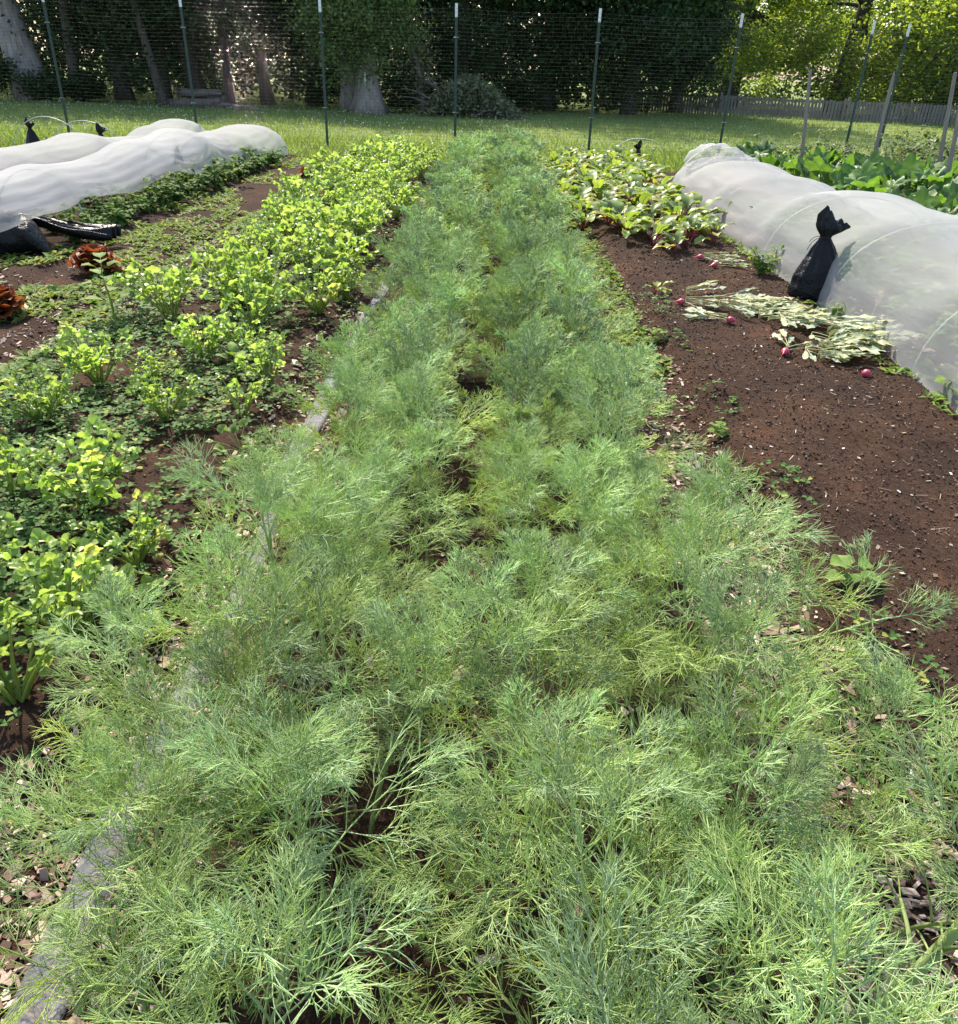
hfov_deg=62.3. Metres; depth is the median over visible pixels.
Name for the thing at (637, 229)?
beet plant
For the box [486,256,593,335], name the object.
dill plant
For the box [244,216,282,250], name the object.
celery plant
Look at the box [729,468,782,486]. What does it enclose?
grass tuft
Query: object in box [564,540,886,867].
dill plant
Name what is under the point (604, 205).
beet plant
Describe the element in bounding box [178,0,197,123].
fence post
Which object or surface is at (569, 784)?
dill plant
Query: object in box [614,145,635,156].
beet plant
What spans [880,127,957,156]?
bramble bush
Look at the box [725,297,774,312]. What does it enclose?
wilted radish
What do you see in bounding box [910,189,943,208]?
squash plant
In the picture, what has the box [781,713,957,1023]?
dill plant
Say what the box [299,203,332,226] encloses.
celery plant
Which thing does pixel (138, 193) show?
bean plant
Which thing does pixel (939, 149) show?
bramble bush
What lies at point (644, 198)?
beet plant
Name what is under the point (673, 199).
beet plant
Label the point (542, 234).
dill plant
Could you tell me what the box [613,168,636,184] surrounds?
beet plant
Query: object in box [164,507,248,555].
mallow weed
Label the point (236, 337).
celery plant
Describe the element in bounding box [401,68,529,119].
brush pile
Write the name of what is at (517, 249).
dill plant
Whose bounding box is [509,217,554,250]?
dill plant
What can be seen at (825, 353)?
wilted radish
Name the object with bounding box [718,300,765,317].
wilted radish
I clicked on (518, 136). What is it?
dill plant
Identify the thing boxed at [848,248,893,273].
bean plant
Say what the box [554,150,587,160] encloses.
beet plant
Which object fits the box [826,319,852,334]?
wilted radish
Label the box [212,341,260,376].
broadleaf weed
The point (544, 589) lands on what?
dill plant
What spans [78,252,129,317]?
broadleaf weed
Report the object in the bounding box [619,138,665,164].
bare hoop
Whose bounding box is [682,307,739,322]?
wilted radish
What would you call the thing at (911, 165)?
squash plant
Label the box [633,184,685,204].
beet plant
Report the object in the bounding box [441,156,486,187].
dill plant
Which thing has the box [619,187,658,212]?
beet plant
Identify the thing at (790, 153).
bramble bush
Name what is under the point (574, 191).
beet plant
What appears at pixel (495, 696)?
dill plant
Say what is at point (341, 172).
celery plant
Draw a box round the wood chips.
[0,170,957,1023]
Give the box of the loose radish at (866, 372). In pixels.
[861,369,870,376]
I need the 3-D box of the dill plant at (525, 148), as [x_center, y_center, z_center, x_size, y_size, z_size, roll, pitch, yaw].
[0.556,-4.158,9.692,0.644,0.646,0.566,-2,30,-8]
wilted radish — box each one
[673,295,729,310]
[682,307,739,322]
[686,280,724,292]
[695,251,739,262]
[707,257,750,267]
[714,287,758,306]
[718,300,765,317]
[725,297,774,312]
[730,295,776,311]
[750,296,796,304]
[751,299,789,309]
[756,300,803,315]
[758,301,806,317]
[767,308,808,323]
[772,329,818,355]
[778,310,826,327]
[778,312,816,328]
[788,312,833,326]
[799,306,836,320]
[802,344,848,362]
[809,332,845,345]
[815,314,875,332]
[817,339,856,352]
[817,347,860,361]
[820,327,871,349]
[820,344,873,358]
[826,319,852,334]
[827,323,870,338]
[828,319,874,332]
[835,328,888,354]
[840,331,893,347]
[842,319,893,328]
[848,335,896,348]
[863,330,923,344]
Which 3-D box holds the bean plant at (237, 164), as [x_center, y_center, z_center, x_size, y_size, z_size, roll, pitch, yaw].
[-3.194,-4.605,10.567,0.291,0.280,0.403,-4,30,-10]
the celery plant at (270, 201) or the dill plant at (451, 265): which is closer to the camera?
the dill plant at (451, 265)
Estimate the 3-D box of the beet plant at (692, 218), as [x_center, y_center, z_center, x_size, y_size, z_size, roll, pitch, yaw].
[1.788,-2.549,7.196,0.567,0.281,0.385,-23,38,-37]
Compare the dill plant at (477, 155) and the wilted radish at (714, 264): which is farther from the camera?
the dill plant at (477, 155)
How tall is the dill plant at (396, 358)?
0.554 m
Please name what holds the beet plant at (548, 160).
on the garden ground at (254, 194)
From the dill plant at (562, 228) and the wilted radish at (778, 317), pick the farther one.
the dill plant at (562, 228)
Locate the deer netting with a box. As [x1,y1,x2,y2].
[0,0,957,159]
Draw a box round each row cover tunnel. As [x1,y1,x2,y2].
[0,119,205,170]
[0,124,287,219]
[671,143,957,412]
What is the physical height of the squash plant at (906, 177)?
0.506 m
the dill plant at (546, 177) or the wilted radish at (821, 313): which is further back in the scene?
the dill plant at (546, 177)
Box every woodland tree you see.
[0,0,152,101]
[22,0,188,100]
[35,0,231,106]
[97,0,244,92]
[107,0,253,98]
[138,0,307,103]
[189,0,307,104]
[241,0,355,106]
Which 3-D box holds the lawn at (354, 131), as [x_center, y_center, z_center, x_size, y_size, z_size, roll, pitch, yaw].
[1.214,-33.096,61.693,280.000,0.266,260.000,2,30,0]
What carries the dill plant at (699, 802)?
on the garden ground at (254, 194)
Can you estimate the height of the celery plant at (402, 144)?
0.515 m
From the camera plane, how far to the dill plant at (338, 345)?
3.18 m
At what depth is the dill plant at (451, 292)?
4.86 m
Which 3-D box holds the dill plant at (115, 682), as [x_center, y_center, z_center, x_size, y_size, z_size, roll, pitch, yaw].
[-0.418,0.420,1.579,0.706,0.694,0.597,17,30,15]
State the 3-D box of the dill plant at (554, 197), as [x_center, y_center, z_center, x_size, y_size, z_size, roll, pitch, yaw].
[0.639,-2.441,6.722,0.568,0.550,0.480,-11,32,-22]
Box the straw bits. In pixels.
[0,219,957,901]
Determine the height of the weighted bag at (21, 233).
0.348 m
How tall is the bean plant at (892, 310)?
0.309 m
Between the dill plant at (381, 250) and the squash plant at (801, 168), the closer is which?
the dill plant at (381, 250)
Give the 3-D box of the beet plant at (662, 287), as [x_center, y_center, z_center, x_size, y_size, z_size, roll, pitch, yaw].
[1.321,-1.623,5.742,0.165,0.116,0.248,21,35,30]
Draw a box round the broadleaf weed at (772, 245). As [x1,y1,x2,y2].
[768,243,784,269]
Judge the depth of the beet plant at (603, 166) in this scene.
11.39 m
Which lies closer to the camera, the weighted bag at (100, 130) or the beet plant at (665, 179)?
the beet plant at (665, 179)
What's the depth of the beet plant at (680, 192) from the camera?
9.04 m
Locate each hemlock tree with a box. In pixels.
[539,0,766,114]
[624,0,762,112]
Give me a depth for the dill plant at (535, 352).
3.12 m
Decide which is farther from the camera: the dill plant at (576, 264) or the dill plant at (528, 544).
the dill plant at (576, 264)
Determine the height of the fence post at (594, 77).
2.420 m
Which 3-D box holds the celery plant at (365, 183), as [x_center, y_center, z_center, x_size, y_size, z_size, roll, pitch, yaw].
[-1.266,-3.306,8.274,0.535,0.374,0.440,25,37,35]
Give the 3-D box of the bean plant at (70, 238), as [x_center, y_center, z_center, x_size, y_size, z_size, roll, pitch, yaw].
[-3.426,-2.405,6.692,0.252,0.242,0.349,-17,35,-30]
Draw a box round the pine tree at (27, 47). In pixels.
[0,0,56,99]
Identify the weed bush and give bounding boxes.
[747,245,780,274]
[830,302,875,322]
[902,357,957,392]
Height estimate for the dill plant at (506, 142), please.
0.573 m
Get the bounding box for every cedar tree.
[274,0,444,113]
[276,0,412,109]
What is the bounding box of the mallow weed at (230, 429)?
[206,418,256,462]
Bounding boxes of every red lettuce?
[0,284,28,318]
[67,243,124,273]
[298,166,316,179]
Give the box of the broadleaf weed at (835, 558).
[825,554,882,584]
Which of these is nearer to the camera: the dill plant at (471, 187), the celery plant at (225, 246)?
the celery plant at (225, 246)
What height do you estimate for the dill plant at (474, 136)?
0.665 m
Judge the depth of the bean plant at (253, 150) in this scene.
11.36 m
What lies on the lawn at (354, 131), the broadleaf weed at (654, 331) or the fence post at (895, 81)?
the fence post at (895, 81)
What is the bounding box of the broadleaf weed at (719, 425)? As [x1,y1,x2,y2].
[707,421,730,438]
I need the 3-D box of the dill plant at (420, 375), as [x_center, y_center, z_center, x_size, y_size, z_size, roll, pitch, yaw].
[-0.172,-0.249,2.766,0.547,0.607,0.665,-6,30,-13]
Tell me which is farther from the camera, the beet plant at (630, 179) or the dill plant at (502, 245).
the beet plant at (630, 179)
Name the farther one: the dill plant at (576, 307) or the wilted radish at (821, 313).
the wilted radish at (821, 313)
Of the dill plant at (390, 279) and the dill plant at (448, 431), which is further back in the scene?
the dill plant at (390, 279)
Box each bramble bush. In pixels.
[754,133,809,158]
[778,123,841,159]
[823,138,860,163]
[837,141,897,158]
[861,125,925,159]
[877,126,940,163]
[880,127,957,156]
[881,145,935,161]
[903,144,955,165]
[905,136,952,164]
[920,131,957,176]
[925,137,957,175]
[931,135,957,159]
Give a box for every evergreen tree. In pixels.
[378,0,564,91]
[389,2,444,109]
[479,0,645,110]
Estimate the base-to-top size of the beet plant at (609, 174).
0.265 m
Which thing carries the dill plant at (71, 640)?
on the garden ground at (254, 194)
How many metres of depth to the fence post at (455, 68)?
13.83 m
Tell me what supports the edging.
on the garden ground at (254, 194)
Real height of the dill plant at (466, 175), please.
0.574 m
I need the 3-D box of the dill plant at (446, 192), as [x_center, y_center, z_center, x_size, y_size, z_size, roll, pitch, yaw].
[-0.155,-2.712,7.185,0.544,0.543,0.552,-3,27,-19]
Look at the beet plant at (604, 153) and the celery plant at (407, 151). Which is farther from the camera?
the beet plant at (604, 153)
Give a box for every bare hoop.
[14,116,77,145]
[55,120,116,136]
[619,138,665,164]
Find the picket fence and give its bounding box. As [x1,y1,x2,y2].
[598,87,957,125]
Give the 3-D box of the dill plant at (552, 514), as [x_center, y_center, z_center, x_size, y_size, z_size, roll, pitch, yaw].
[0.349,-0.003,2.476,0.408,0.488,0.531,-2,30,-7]
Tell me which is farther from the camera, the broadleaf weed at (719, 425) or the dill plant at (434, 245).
the dill plant at (434, 245)
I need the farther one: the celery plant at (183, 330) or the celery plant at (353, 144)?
the celery plant at (353, 144)
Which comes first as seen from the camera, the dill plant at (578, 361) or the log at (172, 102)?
the dill plant at (578, 361)
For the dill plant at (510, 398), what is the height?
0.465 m
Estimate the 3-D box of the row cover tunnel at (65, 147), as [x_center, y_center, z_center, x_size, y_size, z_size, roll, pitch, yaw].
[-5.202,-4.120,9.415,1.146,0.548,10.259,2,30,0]
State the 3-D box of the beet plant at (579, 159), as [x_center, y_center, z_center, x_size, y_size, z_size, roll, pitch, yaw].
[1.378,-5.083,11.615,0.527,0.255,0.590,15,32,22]
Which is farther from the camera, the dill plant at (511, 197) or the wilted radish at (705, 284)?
the dill plant at (511, 197)
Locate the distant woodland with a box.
[0,0,949,113]
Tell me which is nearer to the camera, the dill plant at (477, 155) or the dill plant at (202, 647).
the dill plant at (202, 647)
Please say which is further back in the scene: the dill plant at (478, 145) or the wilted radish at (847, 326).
the dill plant at (478, 145)
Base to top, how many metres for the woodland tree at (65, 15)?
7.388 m
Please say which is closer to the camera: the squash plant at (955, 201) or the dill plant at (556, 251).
the dill plant at (556, 251)
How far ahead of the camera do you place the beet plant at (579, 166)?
11.04 m
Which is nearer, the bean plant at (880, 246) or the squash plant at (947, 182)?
the bean plant at (880, 246)
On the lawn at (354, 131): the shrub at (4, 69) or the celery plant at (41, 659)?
the shrub at (4, 69)
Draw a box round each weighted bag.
[0,208,121,255]
[24,117,39,143]
[95,122,106,136]
[634,140,641,160]
[787,205,850,301]
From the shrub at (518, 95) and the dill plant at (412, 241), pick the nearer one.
the dill plant at (412, 241)
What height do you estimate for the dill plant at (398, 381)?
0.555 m
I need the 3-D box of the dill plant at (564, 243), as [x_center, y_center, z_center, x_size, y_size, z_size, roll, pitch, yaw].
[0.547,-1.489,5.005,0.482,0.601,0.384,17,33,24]
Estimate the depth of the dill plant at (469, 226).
6.30 m
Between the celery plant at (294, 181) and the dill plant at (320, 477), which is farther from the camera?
the celery plant at (294, 181)
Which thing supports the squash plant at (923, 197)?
on the garden ground at (254, 194)
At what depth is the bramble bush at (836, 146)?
13.78 m
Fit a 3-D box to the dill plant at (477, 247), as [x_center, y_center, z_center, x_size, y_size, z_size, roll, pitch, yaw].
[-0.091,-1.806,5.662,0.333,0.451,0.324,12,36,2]
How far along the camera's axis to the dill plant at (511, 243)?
5.20 m
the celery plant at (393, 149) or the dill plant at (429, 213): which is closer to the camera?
the dill plant at (429, 213)
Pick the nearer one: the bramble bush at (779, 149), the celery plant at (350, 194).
the celery plant at (350, 194)
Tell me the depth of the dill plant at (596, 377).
3.03 m
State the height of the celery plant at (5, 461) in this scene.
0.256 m
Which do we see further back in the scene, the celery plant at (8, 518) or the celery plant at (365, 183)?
the celery plant at (365, 183)
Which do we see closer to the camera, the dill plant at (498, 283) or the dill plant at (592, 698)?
the dill plant at (592, 698)
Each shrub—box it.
[0,50,33,95]
[11,61,79,100]
[50,60,115,101]
[281,58,339,106]
[378,63,439,110]
[480,56,568,112]
[894,53,957,121]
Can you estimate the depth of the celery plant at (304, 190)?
7.92 m
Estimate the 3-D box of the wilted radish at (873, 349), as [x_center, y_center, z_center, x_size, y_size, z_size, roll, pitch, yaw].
[2.253,-0.991,4.613,0.322,0.061,0.405,-10,35,-4]
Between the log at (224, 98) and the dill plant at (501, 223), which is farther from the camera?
the log at (224, 98)
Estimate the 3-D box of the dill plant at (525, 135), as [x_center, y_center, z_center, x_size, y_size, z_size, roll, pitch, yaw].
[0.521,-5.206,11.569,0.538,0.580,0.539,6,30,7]
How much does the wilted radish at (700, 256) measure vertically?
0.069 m
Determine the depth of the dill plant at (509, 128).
11.80 m
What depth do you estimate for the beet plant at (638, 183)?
9.56 m
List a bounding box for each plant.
[0,363,80,422]
[0,434,67,495]
[0,510,24,574]
[0,528,132,638]
[0,592,82,705]
[0,702,277,1023]
[0,708,252,1023]
[0,763,329,1023]
[8,414,141,510]
[22,828,490,1023]
[29,702,311,985]
[30,568,297,774]
[41,320,132,385]
[44,206,78,233]
[45,530,407,905]
[55,211,83,241]
[57,662,299,896]
[59,201,112,223]
[65,488,172,568]
[70,616,393,791]
[72,208,120,224]
[74,196,117,215]
[74,679,543,1023]
[102,196,135,227]
[103,193,134,209]
[103,516,380,751]
[107,253,201,319]
[113,669,483,1023]
[116,193,146,217]
[118,347,178,382]
[119,186,162,212]
[125,434,445,667]
[126,368,204,421]
[127,185,152,202]
[140,177,178,203]
[149,175,172,188]
[159,171,191,200]
[160,176,205,193]
[162,197,180,208]
[163,188,175,202]
[164,305,242,362]
[165,173,193,183]
[174,172,193,183]
[183,168,212,190]
[190,236,276,305]
[200,267,296,329]
[200,487,371,635]
[201,161,227,187]
[202,252,244,277]
[203,232,265,260]
[210,312,272,353]
[213,262,274,306]
[213,537,492,808]
[214,161,248,184]
[214,588,546,874]
[215,372,270,416]
[216,157,234,174]
[217,222,281,255]
[220,423,392,603]
[229,155,250,177]
[232,456,360,566]
[233,241,299,284]
[234,157,263,171]
[234,331,285,385]
[239,423,360,546]
[240,147,267,171]
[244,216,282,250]
[245,146,268,166]
[255,218,316,263]
[256,404,440,599]
[260,188,311,235]
[261,146,284,164]
[264,522,443,740]
[266,190,312,225]
[268,145,286,162]
[270,351,419,494]
[271,253,353,313]
[272,228,336,277]
[272,434,473,647]
[273,166,332,197]
[275,187,314,214]
[275,194,323,227]
[280,374,391,479]
[285,482,492,657]
[289,199,362,254]
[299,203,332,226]
[300,146,359,193]
[300,217,382,269]
[300,314,411,444]
[305,195,359,243]
[313,152,354,170]
[314,165,358,199]
[318,182,344,205]
[321,187,361,205]
[324,256,377,299]
[325,703,753,1023]
[328,332,424,447]
[328,344,503,488]
[330,149,359,175]
[331,412,525,580]
[333,166,385,190]
[333,196,386,245]
[334,175,375,209]
[334,295,424,349]
[337,198,392,237]
[338,410,469,583]
[339,294,425,402]
[341,178,378,199]
[344,192,373,216]
[347,357,512,517]
[348,142,371,159]
[348,149,376,171]
[348,296,436,366]
[350,262,423,331]
[352,135,404,166]
[352,155,366,173]
[353,298,439,349]
[354,162,392,184]
[354,189,395,222]
[356,163,392,192]
[358,148,402,175]
[358,201,383,227]
[359,545,626,907]
[361,173,403,207]
[363,151,389,169]
[363,333,473,465]
[366,222,441,307]
[366,314,409,387]
[366,626,655,993]
[368,132,415,154]
[370,214,443,292]
[373,519,643,690]
[375,318,470,444]
[376,176,427,218]
[376,273,450,337]
[378,137,407,149]
[378,148,411,169]
[379,167,412,194]
[383,201,451,292]
[383,329,459,425]
[384,161,420,182]
[385,227,455,314]
[386,180,418,200]
[388,218,435,274]
[391,146,426,180]
[391,161,417,183]
[394,298,473,420]
[394,303,478,383]
[396,764,824,1023]
[398,204,458,257]
[400,231,494,345]
[400,674,750,1023]
[401,209,450,257]
[403,523,642,899]
[404,147,439,180]
[407,205,452,227]
[409,146,430,154]
[409,223,475,296]
[411,270,486,381]
[412,140,443,157]
[413,219,450,279]
[414,186,452,213]
[415,173,450,228]
[417,150,449,178]
[419,229,447,265]
[419,265,481,316]
[420,173,465,208]
[423,170,472,208]
[423,266,490,314]
[423,311,483,392]
[425,533,702,858]
[426,160,444,199]
[426,168,477,204]
[428,251,479,321]
[431,161,470,197]
[432,197,465,229]
[433,133,484,168]
[433,191,496,274]
[435,162,480,189]
[435,200,465,257]
[436,239,473,290]
[439,137,486,173]
[439,194,493,259]
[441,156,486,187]
[441,271,496,342]
[442,181,487,228]
[443,201,487,239]
[444,166,488,208]
[445,136,487,176]
[445,202,493,267]
[447,228,483,276]
[449,189,497,241]
[449,227,488,272]
[450,130,491,152]
[451,155,488,188]
[452,135,490,169]
[452,179,491,225]
[454,134,496,164]
[454,178,484,196]
[456,443,599,601]
[460,154,491,182]
[463,147,489,173]
[463,404,595,537]
[465,219,535,282]
[465,321,577,462]
[465,377,562,497]
[466,298,560,373]
[466,353,600,438]
[467,181,529,249]
[468,847,720,1023]
[470,156,487,172]
[470,175,487,192]
[471,261,539,359]
[471,292,525,355]
[473,253,564,354]
[474,130,499,157]
[474,420,596,529]
[475,434,670,637]
[479,321,583,458]
[480,206,541,262]
[480,208,522,256]
[481,239,546,275]
[481,315,585,409]
[482,205,540,259]
[483,144,520,173]
[483,154,519,187]
[483,222,548,294]
[485,149,518,171]
[485,266,527,326]
[486,162,534,205]
[486,168,519,210]
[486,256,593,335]
[486,406,595,543]
[487,152,527,189]
[488,154,518,172]
[488,200,519,218]
[488,227,542,290]
[489,125,517,149]
[490,139,521,151]
[490,168,526,209]
[491,131,520,153]
[491,203,542,262]
[493,174,522,210]
[493,177,523,223]
[493,303,563,402]
[495,258,560,332]
[496,217,558,296]
[497,149,538,176]
[498,192,525,216]
[498,805,949,1023]
[500,126,519,147]
[500,174,547,211]
[501,146,522,166]
[501,184,536,215]
[503,273,544,325]
[505,134,532,143]
[507,143,545,170]
[509,144,537,163]
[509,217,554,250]
[511,128,532,145]
[511,361,681,473]
[513,131,543,164]
[513,176,569,235]
[515,169,567,215]
[515,255,635,345]
[518,173,563,215]
[519,247,579,321]
[520,288,647,379]
[521,295,621,367]
[522,134,545,166]
[522,196,568,233]
[522,453,696,602]
[524,178,565,218]
[525,160,560,215]
[526,430,674,588]
[527,199,574,245]
[527,340,605,412]
[529,469,874,762]
[530,225,600,286]
[530,269,598,321]
[530,720,906,986]
[531,218,574,253]
[532,202,576,239]
[536,187,593,256]
[536,211,573,269]
[536,241,580,317]
[538,228,601,320]
[538,376,709,563]
[539,350,665,444]
[541,157,562,170]
[542,152,567,167]
[542,339,676,494]
[543,161,570,170]
[543,273,631,344]
[543,326,664,470]
[547,164,574,184]
[547,216,568,251]
[547,282,611,359]
[550,158,590,173]
[551,168,578,185]
[552,148,585,165]
[553,248,589,288]
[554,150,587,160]
[554,178,579,191]
[554,187,590,202]
[557,146,584,156]
[557,168,574,184]
[557,183,585,195]
[557,493,772,698]
[558,155,587,167]
[558,187,599,210]
[558,207,601,230]
[558,451,768,640]
[560,156,590,171]
[561,193,595,220]
[563,154,600,168]
[563,171,620,196]
[563,434,703,591]
[564,161,585,172]
[564,191,579,207]
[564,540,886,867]
[567,195,600,216]
[568,200,605,223]
[569,167,603,182]
[569,334,620,398]
[573,174,611,180]
[575,148,592,158]
[577,179,627,197]
[577,189,625,205]
[578,805,957,1023]
[579,445,848,708]
[580,173,606,193]
[581,159,608,170]
[583,199,626,217]
[584,200,630,227]
[586,619,800,767]
[587,153,618,162]
[587,190,620,207]
[588,163,617,172]
[588,198,645,228]
[588,642,934,1023]
[589,165,609,176]
[590,186,622,201]
[592,150,625,163]
[593,150,621,168]
[594,169,623,182]
[597,180,644,200]
[598,157,638,172]
[599,168,621,177]
[600,160,630,166]
[601,206,652,235]
[602,187,651,206]
[606,177,631,199]
[611,175,654,194]
[611,202,680,226]
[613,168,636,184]
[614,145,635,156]
[614,174,648,185]
[616,164,636,173]
[617,149,644,159]
[618,154,652,166]
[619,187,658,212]
[620,199,665,222]
[621,210,669,239]
[621,217,647,238]
[622,174,645,186]
[623,161,653,167]
[624,162,662,169]
[626,169,665,182]
[628,181,655,194]
[630,218,675,238]
[630,668,935,1023]
[631,186,669,202]
[631,192,664,215]
[631,215,683,244]
[632,188,680,211]
[633,169,660,185]
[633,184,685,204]
[636,165,670,182]
[645,281,673,294]
[651,176,675,192]
[651,195,685,216]
[653,213,710,247]
[653,229,687,252]
[654,182,677,193]
[655,184,700,199]
[655,193,723,228]
[659,196,697,211]
[659,200,701,220]
[661,205,707,221]
[669,191,696,212]
[672,213,715,240]
[672,215,703,232]
[677,209,715,233]
[693,193,727,213]
[693,219,725,243]
[697,216,735,237]
[705,511,957,715]
[706,652,957,881]
[736,138,786,164]
[741,710,957,1023]
[761,152,805,170]
[777,152,806,177]
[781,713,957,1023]
[796,156,841,177]
[798,145,845,165]
[804,146,867,189]
[830,160,904,193]
[839,246,870,282]
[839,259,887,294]
[844,246,889,266]
[846,186,874,191]
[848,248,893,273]
[852,238,890,263]
[854,150,891,180]
[854,244,887,254]
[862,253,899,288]
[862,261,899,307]
[867,239,893,282]
[876,152,953,192]
[879,163,898,190]
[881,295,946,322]
[892,186,957,214]
[894,156,919,188]
[900,174,957,206]
[910,154,957,188]
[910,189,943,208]
[917,181,957,209]
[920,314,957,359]
[923,293,957,323]
[927,305,957,337]
[953,198,957,205]
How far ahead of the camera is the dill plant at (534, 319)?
3.59 m
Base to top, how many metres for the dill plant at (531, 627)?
0.636 m
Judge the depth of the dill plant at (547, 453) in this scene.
2.60 m
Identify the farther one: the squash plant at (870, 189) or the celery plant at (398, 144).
the celery plant at (398, 144)
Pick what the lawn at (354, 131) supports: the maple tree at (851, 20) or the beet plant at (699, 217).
the maple tree at (851, 20)
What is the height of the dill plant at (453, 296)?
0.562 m
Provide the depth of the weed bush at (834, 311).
5.25 m
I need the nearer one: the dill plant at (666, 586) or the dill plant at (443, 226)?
the dill plant at (666, 586)
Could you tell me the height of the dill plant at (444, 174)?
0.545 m
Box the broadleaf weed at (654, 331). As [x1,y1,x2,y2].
[645,328,666,343]
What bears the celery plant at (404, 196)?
on the garden ground at (254, 194)
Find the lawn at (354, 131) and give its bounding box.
[0,56,957,161]
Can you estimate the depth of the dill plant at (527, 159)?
9.35 m
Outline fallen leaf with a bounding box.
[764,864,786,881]
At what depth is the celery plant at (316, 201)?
6.77 m
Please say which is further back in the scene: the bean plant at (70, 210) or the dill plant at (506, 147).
the dill plant at (506, 147)
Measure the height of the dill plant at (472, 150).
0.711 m
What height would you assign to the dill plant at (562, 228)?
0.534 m
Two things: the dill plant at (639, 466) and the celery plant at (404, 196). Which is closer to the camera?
the dill plant at (639, 466)
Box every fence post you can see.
[42,0,69,132]
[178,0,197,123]
[318,0,328,146]
[453,3,458,139]
[587,8,601,151]
[717,13,743,155]
[844,21,875,148]
[878,24,911,146]
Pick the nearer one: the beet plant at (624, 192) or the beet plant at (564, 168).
the beet plant at (624, 192)
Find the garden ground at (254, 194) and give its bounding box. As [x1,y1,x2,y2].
[0,154,957,1023]
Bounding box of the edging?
[3,185,432,1023]
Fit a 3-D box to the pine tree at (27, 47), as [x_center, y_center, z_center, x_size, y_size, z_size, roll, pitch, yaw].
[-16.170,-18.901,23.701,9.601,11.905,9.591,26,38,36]
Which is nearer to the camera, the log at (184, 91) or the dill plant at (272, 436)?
the dill plant at (272, 436)
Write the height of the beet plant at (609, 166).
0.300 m
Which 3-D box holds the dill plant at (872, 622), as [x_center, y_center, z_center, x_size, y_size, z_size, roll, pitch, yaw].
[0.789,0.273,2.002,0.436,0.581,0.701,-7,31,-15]
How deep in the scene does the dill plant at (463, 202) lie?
6.46 m
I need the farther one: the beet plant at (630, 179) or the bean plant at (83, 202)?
the beet plant at (630, 179)
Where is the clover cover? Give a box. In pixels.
[0,161,957,1023]
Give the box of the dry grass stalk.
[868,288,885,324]
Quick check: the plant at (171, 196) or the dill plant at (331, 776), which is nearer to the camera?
the dill plant at (331, 776)
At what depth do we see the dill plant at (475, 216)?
6.10 m
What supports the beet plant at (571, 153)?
on the garden ground at (254, 194)
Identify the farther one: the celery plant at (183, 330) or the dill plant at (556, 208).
the dill plant at (556, 208)
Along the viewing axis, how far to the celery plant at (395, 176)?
8.62 m
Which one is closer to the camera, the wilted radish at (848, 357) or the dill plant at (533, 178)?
the wilted radish at (848, 357)
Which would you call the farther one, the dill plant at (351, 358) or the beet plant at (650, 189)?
the beet plant at (650, 189)
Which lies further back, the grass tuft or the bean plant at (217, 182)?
the bean plant at (217, 182)
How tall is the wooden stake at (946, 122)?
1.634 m
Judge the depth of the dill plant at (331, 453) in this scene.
2.26 m
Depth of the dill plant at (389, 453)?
2.16 m
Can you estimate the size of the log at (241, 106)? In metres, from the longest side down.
0.924 x 0.198 x 0.164 m
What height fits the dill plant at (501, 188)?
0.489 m
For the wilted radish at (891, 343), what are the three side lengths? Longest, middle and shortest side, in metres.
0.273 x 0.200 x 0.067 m
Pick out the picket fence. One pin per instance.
(911, 106)
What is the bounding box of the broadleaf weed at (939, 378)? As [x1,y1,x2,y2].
[932,373,957,399]
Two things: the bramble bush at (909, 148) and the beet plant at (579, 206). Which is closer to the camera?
the beet plant at (579, 206)
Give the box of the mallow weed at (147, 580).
[64,563,169,640]
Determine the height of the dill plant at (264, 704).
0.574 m
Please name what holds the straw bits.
on the garden ground at (254, 194)
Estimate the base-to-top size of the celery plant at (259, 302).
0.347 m
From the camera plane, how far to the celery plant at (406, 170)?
9.66 m
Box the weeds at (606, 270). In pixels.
[0,134,957,414]
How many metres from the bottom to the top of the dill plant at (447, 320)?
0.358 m
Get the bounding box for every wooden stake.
[800,70,811,157]
[873,71,894,151]
[937,72,956,162]
[946,112,957,172]
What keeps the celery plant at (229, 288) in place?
on the garden ground at (254, 194)
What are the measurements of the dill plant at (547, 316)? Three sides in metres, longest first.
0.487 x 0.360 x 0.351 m
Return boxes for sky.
[17,0,945,81]
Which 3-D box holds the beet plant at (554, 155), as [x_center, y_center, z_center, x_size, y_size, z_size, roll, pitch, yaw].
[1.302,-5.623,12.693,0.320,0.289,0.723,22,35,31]
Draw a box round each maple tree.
[641,0,849,107]
[694,0,813,90]
[731,0,955,113]
[786,0,956,109]
[837,0,957,121]
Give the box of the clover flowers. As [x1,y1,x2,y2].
[0,99,947,168]
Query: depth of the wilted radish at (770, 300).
5.26 m
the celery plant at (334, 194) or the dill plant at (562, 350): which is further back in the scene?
the celery plant at (334, 194)
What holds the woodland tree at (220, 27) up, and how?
on the lawn at (354, 131)
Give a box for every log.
[168,97,221,106]
[176,87,222,96]
[186,95,227,101]
[202,102,236,107]
[230,105,260,110]
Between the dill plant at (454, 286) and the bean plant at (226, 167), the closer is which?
the dill plant at (454, 286)
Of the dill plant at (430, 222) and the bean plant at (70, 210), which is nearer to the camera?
the dill plant at (430, 222)
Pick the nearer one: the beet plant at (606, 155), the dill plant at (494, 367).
the dill plant at (494, 367)

